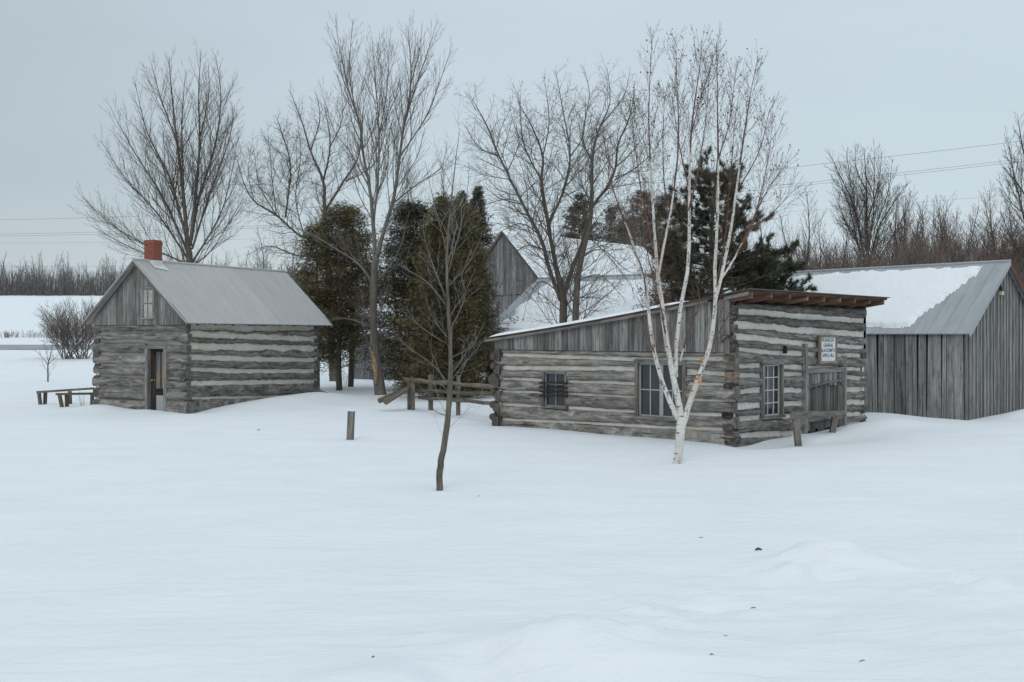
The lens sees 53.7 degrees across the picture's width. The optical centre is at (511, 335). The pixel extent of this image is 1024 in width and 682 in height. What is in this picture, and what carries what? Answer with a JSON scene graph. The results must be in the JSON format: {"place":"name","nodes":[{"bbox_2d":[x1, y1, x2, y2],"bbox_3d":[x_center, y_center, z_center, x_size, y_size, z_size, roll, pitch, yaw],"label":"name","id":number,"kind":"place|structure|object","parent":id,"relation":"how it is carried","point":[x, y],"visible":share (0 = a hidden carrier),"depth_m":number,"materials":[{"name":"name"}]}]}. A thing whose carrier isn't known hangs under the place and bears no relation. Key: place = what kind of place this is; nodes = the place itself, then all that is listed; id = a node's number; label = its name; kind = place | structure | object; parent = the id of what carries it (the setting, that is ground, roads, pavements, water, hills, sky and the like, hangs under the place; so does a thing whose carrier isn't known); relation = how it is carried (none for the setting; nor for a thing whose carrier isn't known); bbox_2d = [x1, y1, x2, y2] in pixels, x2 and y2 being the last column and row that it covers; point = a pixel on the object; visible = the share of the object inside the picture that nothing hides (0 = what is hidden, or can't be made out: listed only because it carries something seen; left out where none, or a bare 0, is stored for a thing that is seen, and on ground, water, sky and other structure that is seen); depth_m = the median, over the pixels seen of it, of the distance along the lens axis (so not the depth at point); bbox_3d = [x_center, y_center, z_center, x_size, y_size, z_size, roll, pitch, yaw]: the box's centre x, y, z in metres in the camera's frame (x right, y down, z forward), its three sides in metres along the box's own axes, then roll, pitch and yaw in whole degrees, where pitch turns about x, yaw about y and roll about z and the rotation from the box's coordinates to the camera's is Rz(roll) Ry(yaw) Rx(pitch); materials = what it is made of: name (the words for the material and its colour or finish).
{"place":"outdoors","nodes":[
{"label":"outdoors","id":0,"kind":"place"},
{"bbox_2d":[0,344,341,349],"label":"road","id":1,"kind":"structure","parent":0,"point":[22,347],"depth_m":98.90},
{"bbox_2d":[0,295,1023,681],"bbox_3d":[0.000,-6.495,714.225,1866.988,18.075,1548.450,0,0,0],"label":"snow ground","id":2,"kind":"structure","parent":0,"point":[296,539],"depth_m":11.63,"materials":[{"name":"white snow"}]},
{"bbox_2d":[0,330,78,337],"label":"roadside weeds","id":3,"kind":"object","parent":2,"relation":"on","point":[8,335],"visible":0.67,"depth_m":117.65,"materials":[{"name":"brown plant"}]},
{"bbox_2d":[35,342,60,381],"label":"tree","id":4,"kind":"object","parent":2,"relation":"on","point":[48,372],"visible":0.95,"depth_m":52.00,"materials":[{"name":"brown plant"}]},
{"bbox_2d":[36,387,93,404],"bbox_3d":[-15.685,2.229,35.532,1.861,0.789,0.294,0,0,-19],"label":"bench","id":5,"kind":"object","parent":2,"relation":"on","point":[39,396],"visible":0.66,"depth_m":35.35,"materials":[{"name":"wood"}]},
{"bbox_2d":[31,294,100,358],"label":"shrub","id":6,"kind":"object","parent":2,"relation":"on","point":[63,330],"visible":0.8,"depth_m":76.44,"materials":[{"name":"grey plant"}]},
{"bbox_2d":[55,392,93,406],"bbox_3d":[-14.764,2.301,34.191,1.208,0.734,0.426,0,0,-28],"label":"bench","id":7,"kind":"object","parent":2,"relation":"on","point":[60,399],"visible":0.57,"depth_m":34.16,"materials":[{"name":"wood"}]},
{"bbox_2d":[70,38,251,264],"bbox_3d":[-17.006,-6.840,50.190,9.478,15.904,5.086,0,0,0],"label":"bare maple","id":8,"kind":"object","parent":2,"relation":"on","point":[197,193],"visible":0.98,"depth_m":49.85,"materials":[{"name":"brown plant"}]},
{"bbox_2d":[81,240,332,413],"bbox_3d":[-10.437,-0.200,35.779,4.455,5.800,8.031,0,0,24],"label":"log cabin","id":9,"kind":"object","parent":2,"relation":"on","point":[180,337],"visible":0.91,"depth_m":32.95,"materials":[{"name":"wood"}]},
{"bbox_2d":[140,287,153,319],"bbox_3d":[-11.585,-1.025,32.141,0.554,1.034,0.040,0,0,24],"label":"window","id":10,"kind":"structure","parent":9,"relation":"in","point":[147,293],"depth_m":32.13,"materials":[{"name":"white glass"}]},
{"bbox_2d":[151,349,162,410],"bbox_3d":[-11.253,1.510,32.124,0.643,2.180,0.140,0,0,24],"label":"door","id":11,"kind":"structure","parent":9,"relation":"in","point":[156,354],"depth_m":32.16,"materials":[{"name":"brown wood"}]},
{"bbox_2d":[215,249,231,265],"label":"bare tree","id":12,"kind":"object","parent":2,"relation":"on","point":[225,260],"visible":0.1,"depth_m":94.06,"materials":[{"name":"brown plant"}]},
{"bbox_2d":[247,225,304,284],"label":"bare tree","id":13,"kind":"object","parent":2,"relation":"on","point":[263,263],"visible":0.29,"depth_m":78.59,"materials":[{"name":"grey plant"}]},
{"bbox_2d":[217,79,383,380],"bbox_3d":[-11.057,-5.500,53.175,9.165,17.065,5.249,0,0,0],"label":"crooked tree","id":14,"kind":"object","parent":2,"relation":"on","point":[332,376],"visible":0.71,"depth_m":52.77,"materials":[{"name":"brown plant"}]},
{"bbox_2d":[286,220,363,384],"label":"cedar tree","id":15,"kind":"object","parent":2,"relation":"on","point":[306,246],"visible":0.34,"depth_m":45.33,"materials":[{"name":"green plant"}]},
{"bbox_2d":[293,198,395,390],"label":"cedar tree","id":16,"kind":"object","parent":2,"relation":"on","point":[343,212],"visible":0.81,"depth_m":44.27,"materials":[{"name":"green plant"}]},
{"bbox_2d":[346,410,354,439],"bbox_3d":[-3.720,2.157,23.300,0.192,0.892,0.120,0,0,0],"label":"wooden post","id":17,"kind":"object","parent":2,"relation":"on","point":[350,423],"visible":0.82,"depth_m":23.24,"materials":[{"name":"grey wood"}]},
{"bbox_2d":[0,249,703,295],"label":"wood","id":18,"kind":"object","parent":2,"relation":"on","point":[27,284],"visible":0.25,"depth_m":267.34,"materials":[{"name":"brown plant"}]},
{"bbox_2d":[323,201,391,386],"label":"cedar tree","id":19,"kind":"object","parent":2,"relation":"on","point":[351,376],"visible":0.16,"depth_m":47.42,"materials":[{"name":"green plant"}]},
{"bbox_2d":[287,11,458,394],"bbox_3d":[-5.398,-5.373,41.137,6.946,16.048,4.073,0,0,25],"label":"tall tree","id":20,"kind":"object","parent":2,"relation":"on","point":[378,377],"visible":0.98,"depth_m":40.85,"materials":[{"name":"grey plant"}]},
{"bbox_2d":[354,330,407,379],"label":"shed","id":21,"kind":"structure","parent":2,"relation":"on","point":[359,373],"depth_m":55.85,"materials":[{"name":"grey wood"}]},
{"bbox_2d":[375,158,436,337],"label":"bare tree","id":22,"kind":"object","parent":2,"relation":"on","point":[409,192],"visible":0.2,"depth_m":71.55,"materials":[{"name":"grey plant"}]},
{"bbox_2d":[356,196,463,389],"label":"cedar tree","id":23,"kind":"object","parent":2,"relation":"on","point":[398,283],"visible":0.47,"depth_m":44.05,"materials":[{"name":"green plant"}]},
{"bbox_2d":[382,231,462,387],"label":"cedar tree","id":24,"kind":"object","parent":2,"relation":"on","point":[417,315],"visible":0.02,"depth_m":45.61,"materials":[{"name":"green plant"}]},
{"bbox_2d":[378,375,494,415],"bbox_3d":[-1.805,1.908,30.872,1.702,1.384,6.265,0,0,-41],"label":"rail fence","id":25,"kind":"object","parent":2,"relation":"on","point":[410,390],"visible":0.84,"depth_m":32.05,"materials":[{"name":"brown wood"}]},
{"bbox_2d":[390,96,486,490],"bbox_3d":[-1.133,-0.584,15.826,1.550,6.295,1.406,0,0,0],"label":"sapling","id":26,"kind":"object","parent":2,"relation":"on","point":[440,466],"visible":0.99,"depth_m":15.78,"materials":[{"name":"brown plant"}]},
{"bbox_2d":[369,191,522,399],"bbox_3d":[-2.797,-1.369,39.003,5.493,8.472,5.251,0,0,-42],"label":"cedar tree","id":27,"kind":"object","parent":2,"relation":"on","point":[473,313],"visible":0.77,"depth_m":38.53,"materials":[{"name":"green plant"}]},
{"bbox_2d":[450,189,471,297],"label":"spruce tree","id":28,"kind":"object","parent":2,"relation":"on","point":[460,194],"visible":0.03,"depth_m":71.83,"materials":[{"name":"green plant"}]},
{"bbox_2d":[433,161,489,248],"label":"bare tree","id":29,"kind":"object","parent":2,"relation":"on","point":[449,185],"visible":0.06,"depth_m":72.87,"materials":[{"name":"brown plant"}]},
{"bbox_2d":[445,185,497,288],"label":"spruce tree","id":30,"kind":"object","parent":2,"relation":"on","point":[477,195],"visible":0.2,"depth_m":69.74,"materials":[{"name":"green plant"}]},
{"bbox_2d":[441,242,508,391],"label":"cedar tree","id":31,"kind":"object","parent":2,"relation":"on","point":[480,353],"visible":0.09,"depth_m":41.73,"materials":[{"name":"green plant"}]},
{"bbox_2d":[498,204,565,235],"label":"bare tree","id":32,"kind":"object","parent":2,"relation":"on","point":[524,225],"visible":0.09,"depth_m":83.98,"materials":[{"name":"brown plant"}]},
{"bbox_2d":[444,58,625,326],"bbox_3d":[0.756,-3.974,33.667,6.215,10.757,4.275,0,0,-20],"label":"twin limbed tree","id":33,"kind":"object","parent":2,"relation":"on","point":[547,263],"visible":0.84,"depth_m":33.72,"materials":[{"name":"brown plant"}]},
{"bbox_2d":[452,230,661,372],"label":"tall barn","id":34,"kind":"structure","parent":2,"relation":"on","point":[500,263],"depth_m":60.23,"materials":[{"name":"grey metal"}]},
{"bbox_2d":[558,192,602,241],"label":"spruce tree","id":35,"kind":"object","parent":2,"relation":"on","point":[576,225],"visible":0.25,"depth_m":83.59,"materials":[{"name":"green plant"}]},
{"bbox_2d":[487,273,711,389],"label":"barn","id":36,"kind":"structure","parent":2,"relation":"on","point":[513,312],"depth_m":42.04,"materials":[{"name":"grey metal"}]},
{"bbox_2d":[538,54,675,320],"bbox_3d":[3.050,-3.988,32.964,4.514,10.697,3.998,0,0,15],"label":"twin limbed tree","id":37,"kind":"object","parent":2,"relation":"on","point":[576,296],"visible":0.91,"depth_m":32.92,"materials":[{"name":"brown plant"}]},
{"bbox_2d":[589,195,635,243],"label":"bare tree","id":38,"kind":"object","parent":2,"relation":"on","point":[593,232],"visible":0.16,"depth_m":84.62,"materials":[{"name":"brown plant"}]},
{"bbox_2d":[594,204,640,245],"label":"bronze conifer","id":39,"kind":"object","parent":2,"relation":"on","point":[608,210],"visible":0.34,"depth_m":85.70,"materials":[{"name":"brown plant"}]},
{"bbox_2d":[619,186,652,247],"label":"tree","id":40,"kind":"object","parent":2,"relation":"on","point":[634,240],"visible":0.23,"depth_m":79.96,"materials":[{"name":"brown plant"}]},
{"bbox_2d":[613,190,659,253],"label":"bronze conifer","id":41,"kind":"object","parent":2,"relation":"on","point":[638,192],"visible":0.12,"depth_m":87.79,"materials":[{"name":"brown plant"}]},
{"bbox_2d":[633,192,691,260],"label":"bronze conifer","id":42,"kind":"object","parent":2,"relation":"on","point":[661,202],"visible":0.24,"depth_m":83.78,"materials":[{"name":"brown plant"}]},
{"bbox_2d":[641,185,687,269],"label":"bare tree","id":43,"kind":"object","parent":2,"relation":"on","point":[678,223],"visible":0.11,"depth_m":81.17,"materials":[{"name":"brown plant"}]},
{"bbox_2d":[631,230,709,309],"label":"bronze conifer","id":44,"kind":"object","parent":2,"relation":"on","point":[679,246],"visible":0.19,"depth_m":38.37,"materials":[{"name":"brown plant"}]},
{"bbox_2d":[639,241,704,307],"bbox_3d":[5.542,-0.587,35.041,2.738,6.148,4.094,0,0,37],"label":"bare bush","id":45,"kind":"object","parent":2,"relation":"on","point":[664,298],"visible":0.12,"depth_m":34.39,"materials":[{"name":"brown plant"}]},
{"bbox_2d":[484,288,890,446],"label":"blacksmith shop","id":46,"kind":"structure","parent":2,"relation":"on","point":[597,375],"depth_m":24.12,"materials":[{"name":"grey wood"}]},
{"bbox_2d":[539,370,568,408],"bbox_3d":[1.114,1.365,25.667,0.945,0.957,0.243,0,0,44],"label":"window","id":47,"kind":"structure","parent":46,"relation":"in","point":[554,383],"depth_m":25.68,"materials":[{"name":"grey wood"}]},
{"bbox_2d":[633,359,687,420],"bbox_3d":[3.460,1.253,23.406,1.464,1.390,0.225,0,0,44],"label":"window","id":48,"kind":"structure","parent":46,"relation":"in","point":[651,402],"depth_m":23.55,"materials":[{"name":"grey wood"}]},
{"bbox_2d":[759,358,785,419],"bbox_3d":[5.963,1.221,23.328,0.225,1.375,0.992,0,0,44],"label":"window","id":49,"kind":"structure","parent":46,"relation":"in","point":[772,389],"depth_m":23.39,"materials":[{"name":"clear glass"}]},
{"bbox_2d":[808,372,843,432],"bbox_3d":[7.776,1.651,25.137,0.104,1.458,1.969,0,0,44],"label":"door","id":50,"kind":"structure","parent":46,"relation":"in","point":[824,389],"depth_m":25.14,"materials":[{"name":"grey wood"}]},
{"bbox_2d":[818,335,836,363],"bbox_3d":[7.834,0.341,25.075,0.061,0.715,0.889,0,0,44],"label":"sign","id":51,"kind":"object","parent":46,"relation":"attached to","point":[827,348],"visible":1,"depth_m":25.03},
{"bbox_2d":[644,237,732,304],"bbox_3d":[6.010,-0.521,34.216,3.391,6.079,3.241,0,0,41],"label":"bare bush","id":52,"kind":"object","parent":2,"relation":"on","point":[675,279],"visible":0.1,"depth_m":34.20,"materials":[{"name":"brown plant"}]},
{"bbox_2d":[592,21,812,463],"bbox_3d":[3.698,-1.704,19.134,4.490,8.585,1.877,0,0,-10],"label":"birch tree","id":53,"kind":"object","parent":2,"relation":"on","point":[680,414],"visible":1,"depth_m":19.05,"materials":[{"name":"white plant"}]},
{"bbox_2d":[650,146,818,300],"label":"pine tree","id":54,"kind":"object","parent":2,"relation":"on","point":[765,266],"visible":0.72,"depth_m":32.58,"materials":[{"name":"green plant"}]},
{"bbox_2d":[720,199,781,268],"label":"woodland tree","id":55,"kind":"object","parent":2,"relation":"on","point":[756,232],"visible":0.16,"depth_m":65.81,"materials":[{"name":"brown plant"}]},
{"bbox_2d":[770,206,816,264],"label":"woodland tree","id":56,"kind":"object","parent":2,"relation":"on","point":[783,234],"visible":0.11,"depth_m":69.80,"materials":[{"name":"brown plant"}]},
{"bbox_2d":[780,185,842,270],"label":"woodland tree","id":57,"kind":"object","parent":2,"relation":"on","point":[809,246],"visible":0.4,"depth_m":67.87,"materials":[{"name":"brown plant"}]},
{"bbox_2d":[790,411,846,446],"bbox_3d":[7.183,2.130,23.554,0.256,0.961,3.963,0,0,32],"label":"hitching rail","id":58,"kind":"object","parent":2,"relation":"on","point":[795,416],"visible":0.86,"depth_m":22.60,"materials":[{"name":"wood"}]},
{"bbox_2d":[827,206,861,267],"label":"woodland tree","id":59,"kind":"object","parent":2,"relation":"on","point":[846,238],"visible":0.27,"depth_m":73.37,"materials":[{"name":"brown plant"}]},
{"bbox_2d":[692,197,1023,284],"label":"thicket","id":60,"kind":"object","parent":2,"relation":"on","point":[898,257],"visible":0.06,"depth_m":66.28,"materials":[{"name":"brown plant"}]},
{"bbox_2d":[823,142,917,264],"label":"woodland tree","id":61,"kind":"object","parent":2,"relation":"on","point":[857,216],"visible":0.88,"depth_m":73.54,"materials":[{"name":"brown plant"}]},
{"bbox_2d":[723,259,1023,419],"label":"board barn","id":62,"kind":"structure","parent":2,"relation":"on","point":[945,340],"depth_m":30.24,"materials":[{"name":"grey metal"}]},
{"bbox_2d":[880,188,917,263],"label":"woodland tree","id":63,"kind":"object","parent":2,"relation":"on","point":[901,222],"visible":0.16,"depth_m":75.98,"materials":[{"name":"brown plant"}]},
{"bbox_2d":[892,199,950,264],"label":"woodland tree","id":64,"kind":"object","parent":2,"relation":"on","point":[918,223],"visible":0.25,"depth_m":67.56,"materials":[{"name":"brown plant"}]},
{"bbox_2d":[919,193,963,260],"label":"woodland tree","id":65,"kind":"object","parent":2,"relation":"on","point":[943,224],"visible":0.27,"depth_m":71.00,"materials":[{"name":"brown plant"}]},
{"bbox_2d":[926,197,988,257],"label":"woodland tree","id":66,"kind":"object","parent":2,"relation":"on","point":[948,224],"visible":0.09,"depth_m":74.53,"materials":[{"name":"brown plant"}]},
{"bbox_2d":[938,202,986,261],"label":"woodland tree","id":67,"kind":"object","parent":2,"relation":"on","point":[969,246],"visible":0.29,"depth_m":65.78,"materials":[{"name":"brown plant"}]},
{"bbox_2d":[965,183,1023,267],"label":"woodland tree","id":68,"kind":"object","parent":2,"relation":"on","point":[1000,223],"visible":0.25,"depth_m":70.40,"materials":[{"name":"brown plant"}]},
{"bbox_2d":[969,192,1022,266],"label":"woodland tree","id":69,"kind":"object","parent":2,"relation":"on","point":[992,231],"visible":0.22,"depth_m":67.17,"materials":[{"name":"brown plant"}]},
{"bbox_2d":[995,111,1023,281],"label":"woodland tree","id":70,"kind":"object","parent":2,"relation":"on","point":[1020,201],"visible":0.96,"depth_m":62.22,"materials":[{"name":"brown plant"}]},
{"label":"utility pole","id":71,"kind":"object","parent":2,"relation":"on","visible":0},
{"bbox_2d":[11,141,1019,219],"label":"power line","id":72,"kind":"object","parent":71,"relation":"attached to","point":[571,188],"visible":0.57,"depth_m":154.31,"materials":[{"name":"grey metal"}]},
{"bbox_2d":[25,160,1009,233],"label":"power line","id":73,"kind":"object","parent":71,"relation":"attached to","point":[561,205],"visible":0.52,"depth_m":155.39,"materials":[{"name":"grey metal"}]},
{"bbox_2d":[30,161,1021,235],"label":"power line","id":74,"kind":"object","parent":71,"relation":"attached to","point":[588,205],"visible":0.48,"depth_m":148.96,"materials":[{"name":"grey metal"}]},
{"bbox_2d":[77,194,1017,242],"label":"power line","id":75,"kind":"object","parent":71,"relation":"attached to","point":[603,223],"visible":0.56,"depth_m":156.83,"materials":[{"name":"grey metal"}]},
{"bbox_2d":[0,0,1023,295],"label":"sky","id":76,"kind":"structure","parent":0,"point":[903,77],"materials":[{"name":"grey"}]}
]}

